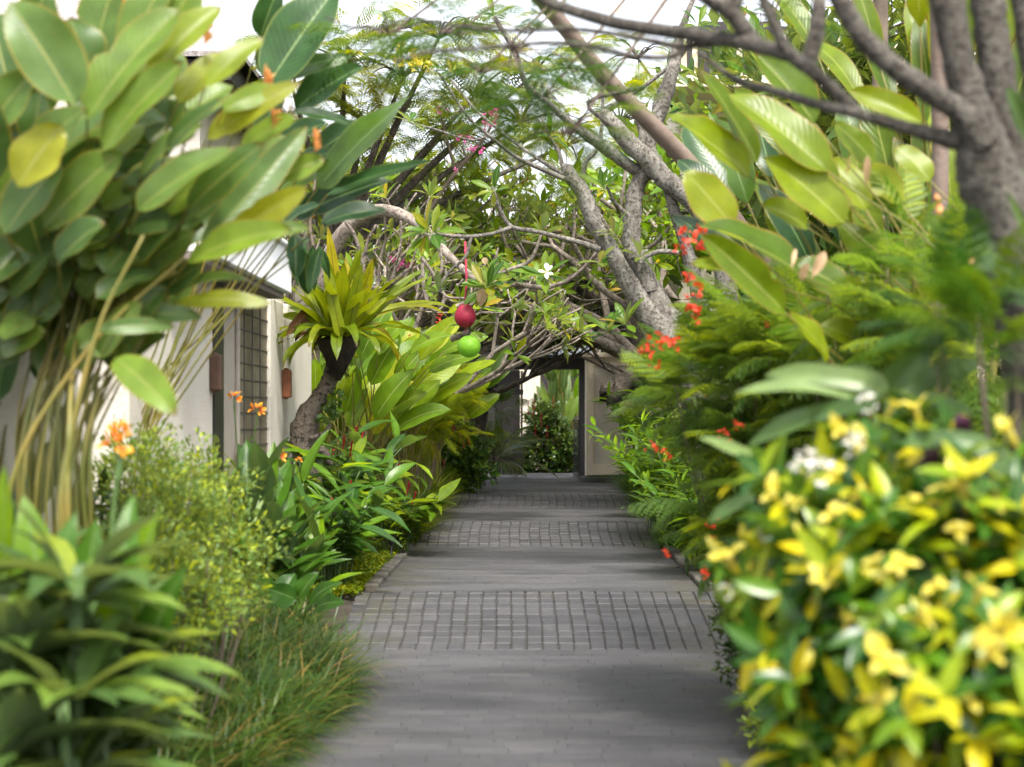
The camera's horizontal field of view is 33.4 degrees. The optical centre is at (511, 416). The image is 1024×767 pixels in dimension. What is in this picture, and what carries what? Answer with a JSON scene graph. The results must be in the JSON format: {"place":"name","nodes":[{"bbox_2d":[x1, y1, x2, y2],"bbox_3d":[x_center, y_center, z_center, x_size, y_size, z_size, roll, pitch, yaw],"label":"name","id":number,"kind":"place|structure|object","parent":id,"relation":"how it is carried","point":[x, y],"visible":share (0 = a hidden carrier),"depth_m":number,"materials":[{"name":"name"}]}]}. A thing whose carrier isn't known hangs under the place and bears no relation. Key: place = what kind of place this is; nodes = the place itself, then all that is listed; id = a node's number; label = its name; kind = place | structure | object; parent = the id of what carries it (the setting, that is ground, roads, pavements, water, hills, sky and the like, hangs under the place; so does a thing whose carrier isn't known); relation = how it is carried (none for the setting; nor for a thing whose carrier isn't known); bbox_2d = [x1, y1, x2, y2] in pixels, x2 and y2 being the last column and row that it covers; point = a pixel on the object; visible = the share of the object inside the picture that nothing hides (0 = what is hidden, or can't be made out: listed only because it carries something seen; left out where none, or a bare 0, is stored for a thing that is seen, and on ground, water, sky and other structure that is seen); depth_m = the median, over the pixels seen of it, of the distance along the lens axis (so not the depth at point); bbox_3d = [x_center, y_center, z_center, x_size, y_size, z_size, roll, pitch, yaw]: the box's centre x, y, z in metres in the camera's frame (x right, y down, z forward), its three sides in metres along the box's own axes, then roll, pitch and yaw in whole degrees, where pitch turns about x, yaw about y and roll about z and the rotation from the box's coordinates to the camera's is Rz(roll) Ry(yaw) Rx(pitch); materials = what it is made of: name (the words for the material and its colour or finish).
{"place":"outdoors","nodes":[
{"label":"outdoors","id":0,"kind":"place"},
{"bbox_2d":[264,469,695,655],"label":"ground","id":1,"kind":"structure","parent":0,"point":[348,599],"depth_m":12.62,"materials":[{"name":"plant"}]},
{"bbox_2d":[0,324,66,525],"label":"wall","id":2,"kind":"structure","parent":1,"relation":"on","point":[8,373],"depth_m":7.19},
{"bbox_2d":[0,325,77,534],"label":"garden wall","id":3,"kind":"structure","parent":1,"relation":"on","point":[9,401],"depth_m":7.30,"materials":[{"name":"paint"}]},
{"bbox_2d":[0,685,173,766],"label":"broad leaf lily","id":4,"kind":"object","parent":1,"relation":"on","point":[19,707],"visible":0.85,"depth_m":4.35,"materials":[{"name":"plant"}]},
{"bbox_2d":[21,718,156,766],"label":"broad leaf lily","id":5,"kind":"object","parent":1,"relation":"on","point":[123,754],"visible":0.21,"depth_m":5.03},
{"bbox_2d":[0,691,183,766],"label":"broad leaf lily","id":6,"kind":"object","parent":1,"relation":"on","point":[92,746],"visible":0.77,"depth_m":4.50,"materials":[{"name":"plant"}]},
{"bbox_2d":[0,419,186,747],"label":"canna plant","id":7,"kind":"object","parent":1,"relation":"on","point":[91,542],"visible":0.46,"depth_m":5.13,"materials":[{"name":"green plant"}]},
{"bbox_2d":[0,517,193,719],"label":"broad leaf lily","id":8,"kind":"object","parent":1,"relation":"on","point":[100,589],"visible":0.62,"depth_m":4.70,"materials":[{"name":"plant"}]},
{"bbox_2d":[80,467,127,542],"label":"leafy shrub","id":9,"kind":"object","parent":1,"relation":"on","point":[104,476],"depth_m":8.32,"materials":[{"name":"green plant"}]},
{"bbox_2d":[0,0,287,149],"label":"villa pavilion","id":10,"kind":"structure","parent":1,"relation":"on","point":[238,78],"depth_m":19.64,"materials":[{"name":"grey"}]},
{"bbox_2d":[117,720,184,766],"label":"broad leaf lily","id":11,"kind":"object","parent":1,"relation":"on","point":[146,746],"visible":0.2,"depth_m":5.41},
{"bbox_2d":[0,0,324,545],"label":"paddle leaf plant","id":12,"kind":"object","parent":1,"relation":"on","point":[112,211],"visible":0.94,"depth_m":6.21,"materials":[{"name":"green plant"}]},
{"bbox_2d":[55,101,310,595],"bbox_3d":[-2.174,-0.030,12.775,0.958,3.500,7.250,0,0,0],"label":"villa","id":13,"kind":"object","parent":1,"relation":"on","point":[245,359],"visible":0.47,"depth_m":12.23,"materials":[{"name":"paint"}]},
{"bbox_2d":[224,286,239,595],"bbox_3d":[-2.125,0.370,12.170,0.270,2.700,0.660,0,0,0],"label":"door panel","id":14,"kind":"structure","parent":13,"relation":"in","point":[232,337],"depth_m":12.31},
{"bbox_2d":[240,299,267,453],"bbox_3d":[-2.149,0.370,13.235,0.302,2.700,1.470,0,0,0],"label":"window","id":15,"kind":"structure","parent":13,"relation":"in","point":[253,321],"depth_m":13.32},
{"bbox_2d":[295,180,330,291],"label":"hanging dark leaves","id":16,"kind":"object","parent":13,"relation":"hanging from","point":[325,264],"visible":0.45,"depth_m":13.60,"materials":[{"name":"green plant"}]},
{"bbox_2d":[80,413,298,747],"bbox_3d":[-1.685,0.839,8.391,1.169,1.725,2.119,0,0,0],"label":"pale shrub","id":17,"kind":"object","parent":1,"relation":"on","point":[197,518],"visible":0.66,"depth_m":8.33,"materials":[{"name":"green plant"}]},
{"bbox_2d":[223,391,321,609],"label":"canna plant","id":18,"kind":"object","parent":1,"relation":"on","point":[252,456],"visible":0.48,"depth_m":11.66,"materials":[{"name":"green plant"}]},
{"bbox_2d":[141,563,407,766],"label":"mondo grass","id":19,"kind":"structure","parent":1,"relation":"on","point":[294,669],"depth_m":8.94,"materials":[{"name":"plant"}]},
{"bbox_2d":[0,561,216,751],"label":"broad leaf lily","id":20,"kind":"object","parent":19,"relation":"on","point":[60,657],"visible":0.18,"depth_m":4.71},
{"bbox_2d":[0,602,228,733],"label":"broad leaf lily","id":21,"kind":"object","parent":19,"relation":"on","point":[143,668],"visible":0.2,"depth_m":4.79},
{"bbox_2d":[4,604,250,719],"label":"broad leaf lily","id":22,"kind":"object","parent":19,"relation":"on","point":[111,709],"visible":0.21,"depth_m":4.79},
{"bbox_2d":[36,575,251,763],"bbox_3d":[-1.181,1.035,4.992,0.730,1.122,0.790,0,0,-39],"label":"broad leaf lily","id":23,"kind":"object","parent":19,"relation":"on","point":[103,755],"visible":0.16,"depth_m":4.96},
{"bbox_2d":[92,688,220,748],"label":"broad leaf lily","id":24,"kind":"object","parent":19,"relation":"on","point":[126,734],"visible":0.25,"depth_m":5.39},
{"bbox_2d":[136,686,213,728],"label":"broad leaf lily","id":25,"kind":"object","parent":19,"relation":"on","point":[174,710],"visible":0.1,"depth_m":5.59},
{"bbox_2d":[132,0,430,509],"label":"paddle leaf plant","id":26,"kind":"object","parent":1,"relation":"on","point":[282,53],"visible":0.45,"depth_m":8.96,"materials":[{"name":"plant"}]},
{"bbox_2d":[221,458,363,614],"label":"canna plant","id":27,"kind":"object","parent":1,"relation":"on","point":[314,543],"visible":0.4,"depth_m":11.86,"materials":[{"name":"green plant"}]},
{"bbox_2d":[233,430,354,610],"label":"canna plant","id":28,"kind":"object","parent":1,"relation":"on","point":[306,468],"visible":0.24,"depth_m":12.40,"materials":[{"name":"green plant"}]},
{"bbox_2d":[249,572,344,614],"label":"glossy leaf plant","id":29,"kind":"object","parent":1,"relation":"on","point":[300,587],"visible":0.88,"depth_m":10.83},
{"bbox_2d":[275,100,325,307],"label":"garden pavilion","id":30,"kind":"structure","parent":1,"relation":"on","point":[286,106],"depth_m":23.40,"materials":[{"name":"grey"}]},
{"bbox_2d":[291,449,415,576],"bbox_3d":[-1.405,0.822,13.974,1.481,1.094,1.180,0,0,31],"label":"red ginger","id":31,"kind":"object","parent":1,"relation":"on","point":[395,473],"visible":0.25,"depth_m":13.79,"materials":[{"name":"green plant"}]},
{"bbox_2d":[310,540,405,595],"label":"ground cover","id":32,"kind":"object","parent":1,"relation":"on","point":[371,564],"visible":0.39,"depth_m":14.53,"materials":[{"name":"green plant"}]},
{"bbox_2d":[289,221,409,482],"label":"leaning tree","id":33,"kind":"object","parent":32,"relation":"on","point":[305,434],"visible":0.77,"depth_m":14.52,"materials":[{"name":"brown plant"}]},
{"bbox_2d":[276,226,454,380],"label":"nest fern","id":34,"kind":"object","parent":33,"relation":"attached to","point":[339,313],"visible":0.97,"depth_m":14.38,"materials":[{"name":"plant"}]},
{"bbox_2d":[299,472,411,592],"bbox_3d":[-1.343,0.909,13.216,1.105,0.920,1.222,0,0,-10],"label":"red ginger","id":35,"kind":"object","parent":32,"relation":"on","point":[364,524],"visible":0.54,"depth_m":13.16,"materials":[{"name":"green plant"}]},
{"bbox_2d":[280,427,434,566],"bbox_3d":[-1.486,0.725,14.544,1.448,1.285,1.365,0,0,-29],"label":"red ginger","id":36,"kind":"object","parent":32,"relation":"on","point":[359,446],"visible":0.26,"depth_m":14.42,"materials":[{"name":"green plant"}]},
{"bbox_2d":[318,441,418,543],"bbox_3d":[-1.528,0.783,15.200,1.218,1.168,1.337,0,0,13],"label":"red ginger","id":37,"kind":"object","parent":32,"relation":"on","point":[366,454],"visible":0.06,"depth_m":14.94,"materials":[{"name":"green plant"}]},
{"bbox_2d":[307,307,488,547],"bbox_3d":[-1.179,0.039,16.831,1.659,2.553,1.796,0,0,-26],"label":"gold leaf plant","id":38,"kind":"object","parent":32,"relation":"on","point":[381,394],"visible":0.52,"depth_m":16.60,"materials":[{"name":"plant"}]},
{"bbox_2d":[322,411,409,481],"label":"red ginger","id":39,"kind":"object","parent":1,"relation":"on","point":[397,438],"visible":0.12,"depth_m":15.73,"materials":[{"name":"green plant"}]},
{"bbox_2d":[318,349,425,472],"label":"gold leaf plant","id":40,"kind":"object","parent":1,"relation":"on","point":[330,437],"visible":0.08,"depth_m":17.88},
{"bbox_2d":[276,122,533,331],"bbox_3d":[-1.816,-1.527,23.957,4.706,5.386,4.742,0,0,0],"label":"frangipani tree","id":41,"kind":"object","parent":1,"relation":"on","point":[425,321],"visible":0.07,"depth_m":23.41,"materials":[{"name":"green plant"}]},
{"bbox_2d":[374,473,460,551],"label":"red ginger","id":42,"kind":"object","parent":1,"relation":"on","point":[430,505],"visible":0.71,"depth_m":16.50,"materials":[{"name":"green plant"}]},
{"bbox_2d":[374,459,473,544],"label":"border grass","id":43,"kind":"structure","parent":1,"relation":"on","point":[446,478],"depth_m":19.17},
{"bbox_2d":[365,314,492,495],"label":"leaf plant","id":44,"kind":"object","parent":43,"relation":"on","point":[436,428],"visible":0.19,"depth_m":19.32,"materials":[{"name":"green plant"}]},
{"bbox_2d":[393,319,509,483],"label":"gold leaf plant","id":45,"kind":"object","parent":43,"relation":"on","point":[490,399],"visible":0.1,"depth_m":21.54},
{"bbox_2d":[375,315,496,510],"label":"gold leaf plant","id":46,"kind":"object","parent":1,"relation":"on","point":[459,379],"visible":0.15,"depth_m":17.99,"materials":[{"name":"plant"}]},
{"bbox_2d":[233,0,640,465],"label":"flame tree","id":47,"kind":"object","parent":1,"relation":"on","point":[350,109],"visible":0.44,"depth_m":20.79,"materials":[{"name":"green plant"}]},
{"bbox_2d":[291,175,596,445],"bbox_3d":[-0.819,-0.764,19.587,3.436,4.074,4.020,0,0,-28],"label":"frangipani tree","id":48,"kind":"object","parent":1,"relation":"on","point":[561,313],"visible":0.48,"depth_m":19.04,"materials":[{"name":"green plant"}]},
{"bbox_2d":[389,106,498,468],"bbox_3d":[-0.817,-1.371,20.015,1.381,4.686,1.042,0,0,0],"label":"pink bougainvillea","id":49,"kind":"object","parent":48,"relation":"attached to","point":[448,181],"visible":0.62,"depth_m":20.48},
{"bbox_2d":[408,418,501,492],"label":"red spike shrub","id":50,"kind":"object","parent":1,"relation":"on","point":[467,453],"visible":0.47,"depth_m":23.78,"materials":[{"name":"green plant"}]},
{"bbox_2d":[308,204,622,361],"bbox_3d":[-0.872,-0.477,16.146,3.955,3.237,1.121,0,0,32],"label":"frangipani tree","id":51,"kind":"object","parent":1,"relation":"on","point":[481,279],"visible":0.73,"depth_m":15.71,"materials":[{"name":"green plant"}]},
{"bbox_2d":[454,241,475,331],"bbox_3d":[-0.422,-1.171,15.400,0.195,0.822,0.195,0,0,0],"label":"hanging lantern","id":52,"kind":"object","parent":51,"relation":"hanging from","point":[465,316],"visible":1,"depth_m":15.34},
{"bbox_2d":[457,306,480,357],"bbox_3d":[-0.388,-0.764,15.400,0.211,0.466,0.211,0,0,0],"label":"hanging lantern","id":53,"kind":"object","parent":51,"relation":"hanging from","point":[468,345],"visible":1,"depth_m":15.33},
{"bbox_2d":[289,127,654,480],"bbox_3d":[-0.730,-1.492,23.489,5.532,5.311,6.424,0,0,41],"label":"frangipani tree","id":54,"kind":"object","parent":1,"relation":"on","point":[471,205],"visible":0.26,"depth_m":22.76,"materials":[{"name":"green plant"}]},
{"bbox_2d":[373,213,624,393],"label":"frangipani tree","id":55,"kind":"object","parent":1,"relation":"on","point":[538,371],"visible":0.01,"depth_m":27.91,"materials":[{"name":"green plant"}]},
{"bbox_2d":[259,485,739,766],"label":"kerb","id":56,"kind":"structure","parent":1,"relation":"on","point":[385,572],"depth_m":14.56,"materials":[{"name":"stone"}]},
{"bbox_2d":[381,346,640,463],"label":"boundary wall","id":57,"kind":"structure","parent":1,"relation":"on","point":[543,378],"depth_m":43.00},
{"bbox_2d":[454,239,584,485],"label":"shaggy trunk tree","id":58,"kind":"object","parent":1,"relation":"on","point":[481,422],"visible":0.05,"depth_m":27.35,"materials":[{"name":"plant"}]},
{"bbox_2d":[501,392,577,472],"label":"gate shrub","id":59,"kind":"object","parent":1,"relation":"on","point":[558,458],"visible":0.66,"depth_m":35.29,"materials":[{"name":"green plant"}]},
{"bbox_2d":[394,0,738,561],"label":"frangipani tree","id":60,"kind":"object","parent":1,"relation":"on","point":[648,300],"visible":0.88,"depth_m":14.82,"materials":[{"name":"grey plant"}]},
{"bbox_2d":[473,180,670,438],"bbox_3d":[0.884,-1.060,24.349,2.972,4.355,4.570,0,0,0],"label":"rough trunk tree","id":61,"kind":"object","parent":1,"relation":"on","point":[621,381],"visible":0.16,"depth_m":23.36,"materials":[{"name":"green plant"}]},
{"bbox_2d":[515,245,659,385],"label":"frangipani tree","id":62,"kind":"object","parent":1,"relation":"on","point":[598,358],"visible":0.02,"depth_m":30.39,"materials":[{"name":"brown plant"}]},
{"bbox_2d":[461,160,738,385],"bbox_3d":[1.401,-1.153,22.604,3.314,4.812,5.648,0,0,22],"label":"frangipani tree","id":63,"kind":"object","parent":1,"relation":"on","point":[624,344],"visible":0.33,"depth_m":21.64,"materials":[{"name":"green plant"}]},
{"bbox_2d":[515,183,684,363],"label":"frangipani tree","id":64,"kind":"object","parent":1,"relation":"on","point":[609,352],"visible":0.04,"depth_m":26.64,"materials":[{"name":"green plant"}]},
{"bbox_2d":[579,474,623,482],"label":"planting island","id":65,"kind":"structure","parent":1,"relation":"on","point":[597,478],"depth_m":29.04,"materials":[{"name":"stone"}]},
{"bbox_2d":[520,32,698,303],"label":"flame tree","id":66,"kind":"object","parent":1,"relation":"on","point":[643,79],"visible":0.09,"depth_m":24.91,"materials":[{"name":"green plant"}]},
{"bbox_2d":[285,0,948,422],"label":"flame tree","id":67,"kind":"object","parent":1,"relation":"on","point":[939,154],"visible":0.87,"depth_m":8.39,"materials":[{"name":"green plant"}]},
{"bbox_2d":[591,380,676,464],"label":"hedge ginger","id":68,"kind":"object","parent":1,"relation":"on","point":[623,421],"visible":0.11,"depth_m":22.20,"materials":[{"name":"green plant"}]},
{"bbox_2d":[584,410,687,511],"bbox_3d":[1.576,0.547,19.908,1.456,1.298,1.369,0,0,-18],"label":"hedge ginger","id":69,"kind":"object","parent":1,"relation":"on","point":[615,447],"visible":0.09,"depth_m":19.86,"materials":[{"name":"green plant"}]},
{"bbox_2d":[585,419,693,539],"bbox_3d":[1.590,0.651,17.952,1.420,1.316,1.332,0,0,-23],"label":"hedge ginger","id":70,"kind":"object","parent":1,"relation":"on","point":[641,468],"visible":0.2,"depth_m":17.92,"materials":[{"name":"green plant"}]},
{"bbox_2d":[604,470,679,550],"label":"border grass","id":71,"kind":"structure","parent":1,"relation":"on","point":[623,483],"depth_m":22.04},
{"bbox_2d":[609,410,693,501],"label":"hedge ginger","id":72,"kind":"object","parent":1,"relation":"on","point":[649,437],"visible":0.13,"depth_m":17.36,"materials":[{"name":"green plant"}]},
{"bbox_2d":[628,434,697,557],"bbox_3d":[1.729,0.762,16.133,1.114,1.208,1.394,0,0,-32],"label":"hedge ginger","id":73,"kind":"object","parent":1,"relation":"on","point":[661,463],"visible":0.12,"depth_m":16.11,"materials":[{"name":"green plant"}]},
{"bbox_2d":[534,0,794,286],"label":"slanting tree","id":74,"kind":"object","parent":1,"relation":"on","point":[661,134],"visible":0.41,"depth_m":10.61,"materials":[{"name":"brown plant"}]},
{"bbox_2d":[324,0,1023,472],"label":"tree","id":75,"kind":"object","parent":1,"relation":"on","point":[980,104],"visible":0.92,"depth_m":5.19,"materials":[{"name":"grey plant"}]},
{"bbox_2d":[620,461,731,574],"bbox_3d":[1.508,0.862,14.604,1.206,1.012,1.156,0,0,-13],"label":"hedge ginger","id":76,"kind":"object","parent":1,"relation":"on","point":[681,521],"visible":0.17,"depth_m":14.46,"materials":[{"name":"green plant"}]},
{"bbox_2d":[539,78,843,296],"bbox_3d":[3.303,-1.544,20.883,6.021,5.587,3.529,0,0,0],"label":"background tree","id":77,"kind":"object","parent":1,"relation":"on","point":[646,230],"visible":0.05,"depth_m":20.60,"materials":[{"name":"green plant"}]},
{"bbox_2d":[731,677,781,750],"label":"kerb herb","id":78,"kind":"object","parent":1,"relation":"on","point":[756,725],"visible":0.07,"depth_m":8.38,"materials":[{"name":"green plant"}]},
{"bbox_2d":[611,0,926,306],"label":"background tree","id":79,"kind":"object","parent":1,"relation":"on","point":[827,248],"visible":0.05,"depth_m":16.36,"materials":[{"name":"green plant"}]},
{"bbox_2d":[612,168,1010,631],"bbox_3d":[1.603,0.224,8.541,1.857,2.773,3.444,0,0,-11],"label":"peacock flower","id":80,"kind":"object","parent":1,"relation":"on","point":[727,336],"visible":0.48,"depth_m":8.75,"materials":[{"name":"green plant"}]},
{"bbox_2d":[672,103,964,416],"bbox_3d":[2.223,-0.289,10.656,2.426,3.740,2.115,0,0,0],"label":"paddle leaf plant","id":81,"kind":"object","parent":1,"relation":"on","point":[737,184],"visible":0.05,"depth_m":10.34,"materials":[{"name":"plant"}]},
{"bbox_2d":[657,21,998,457],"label":"terrace house","id":82,"kind":"structure","parent":1,"relation":"on","point":[685,61],"depth_m":25.14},
{"bbox_2d":[666,219,1000,416],"bbox_3d":[4.629,-0.768,19.684,5.729,4.051,3.742,0,0,0],"label":"background tree","id":83,"kind":"object","parent":1,"relation":"on","point":[674,279],"depth_m":20.13,"materials":[{"name":"green plant"}]},
{"bbox_2d":[668,53,1011,465],"bbox_3d":[1.529,-0.028,7.575,1.821,3.448,1.148,0,0,-35],"label":"paddle leaf plant","id":84,"kind":"object","parent":1,"relation":"on","point":[814,177],"visible":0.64,"depth_m":7.48,"materials":[{"name":"green plant"}]},
{"bbox_2d":[698,333,1011,523],"bbox_3d":[1.090,0.095,4.607,0.845,0.644,1.115,0,0,-36],"label":"strap leaf lily","id":85,"kind":"object","parent":1,"relation":"on","point":[908,374],"visible":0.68,"depth_m":4.72,"materials":[{"name":"plant"}]},
{"bbox_2d":[696,388,1023,766],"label":"allamanda bush","id":86,"kind":"object","parent":1,"relation":"on","point":[869,598],"visible":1,"depth_m":3.89,"materials":[{"name":"yellow plant"}]},
{"bbox_2d":[705,0,1014,444],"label":"background tree","id":87,"kind":"object","parent":1,"relation":"on","point":[828,121],"visible":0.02,"depth_m":15.65,"materials":[{"name":"green plant"}]},
{"bbox_2d":[735,0,1021,457],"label":"paddle leaf plant","id":88,"kind":"object","parent":1,"relation":"on","point":[840,64],"visible":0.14,"depth_m":9.89,"materials":[{"name":"green plant"}]},
{"bbox_2d":[872,0,904,286],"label":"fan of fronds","id":89,"kind":"object","parent":1,"relation":"on","point":[881,7],"visible":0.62,"depth_m":13.95,"materials":[{"name":"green plant"}]},
{"bbox_2d":[854,201,1023,459],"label":"peacock flower","id":90,"kind":"object","parent":1,"relation":"on","point":[963,299],"visible":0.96,"depth_m":4.65,"materials":[{"name":"green plant"}]},
{"bbox_2d":[275,470,776,766],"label":"path","id":91,"kind":"structure","parent":0,"point":[582,702],"depth_m":11.44,"materials":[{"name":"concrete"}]},
{"bbox_2d":[0,599,209,766],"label":"broad leaf lily","id":92,"kind":"object","parent":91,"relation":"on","point":[92,673],"visible":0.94,"depth_m":4.46,"materials":[{"name":"plant"}]},
{"bbox_2d":[484,385,542,474],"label":"yellow spray shrub","id":93,"kind":"object","parent":91,"relation":"on","point":[502,397],"visible":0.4,"depth_m":28.44,"materials":[{"name":"green plant"}]},
{"bbox_2d":[485,425,557,478],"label":"palm","id":94,"kind":"object","parent":91,"relation":"on","point":[508,449],"visible":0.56,"depth_m":31.43,"materials":[{"name":"green plant"}]},
{"bbox_2d":[520,370,539,469],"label":"pillar","id":95,"kind":"structure","parent":91,"relation":"on","point":[529,388],"depth_m":37.01,"materials":[{"name":"paint"}]},
{"bbox_2d":[494,346,592,477],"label":"garden gate","id":96,"kind":"structure","parent":91,"relation":"on","point":[578,363],"depth_m":32.90,"materials":[{"name":"grey wood"}]},
{"bbox_2d":[499,371,522,474],"bbox_3d":[-0.014,0.124,33.030,0.470,2.013,0.060,0,0,0],"label":"door leaf","id":97,"kind":"structure","parent":96,"relation":"in","point":[518,392],"depth_m":33.00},
{"bbox_2d":[573,418,580,477],"bbox_3d":[1.228,0.591,32.351,0.028,1.138,0.925,0,0,-5],"label":"open door leaf","id":98,"kind":"structure","parent":96,"relation":"in","point":[575,419],"depth_m":32.35,"materials":[{"name":"black metal"}]},
{"bbox_2d":[536,370,578,428],"bbox_3d":[1.079,-0.301,37.043,1.003,2.884,0.945,0,0,-36],"label":"heliconia","id":99,"kind":"object","parent":91,"relation":"on","point":[559,385],"visible":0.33,"depth_m":36.85,"materials":[{"name":"green plant"}]},
{"bbox_2d":[582,353,632,475],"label":"gate pillar","id":100,"kind":"structure","parent":91,"relation":"on","point":[597,461],"depth_m":31.01,"materials":[{"name":"paint"}]},
{"bbox_2d":[708,580,758,708],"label":"kerb shrub","id":101,"kind":"object","parent":91,"relation":"on","point":[729,644],"visible":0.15,"depth_m":9.52,"materials":[{"name":"green plant"}]},
{"bbox_2d":[203,0,905,330],"label":"sky","id":102,"kind":"structure","parent":0,"point":[233,23],"materials":[{"name":"white"}]},
{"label":"broad leaf lily","id":103,"kind":"object","parent":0,"visible":0},
{"bbox_2d":[0,573,161,756],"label":"broad leaf lily","id":104,"kind":"object","parent":103,"relation":"on","point":[22,617],"visible":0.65,"depth_m":4.50,"materials":[{"name":"plant"}]},
{"bbox_2d":[0,493,199,766],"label":"broad leaf lily","id":105,"kind":"object","parent":103,"relation":"on","point":[69,569],"visible":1,"depth_m":4.59,"materials":[{"name":"plant"}]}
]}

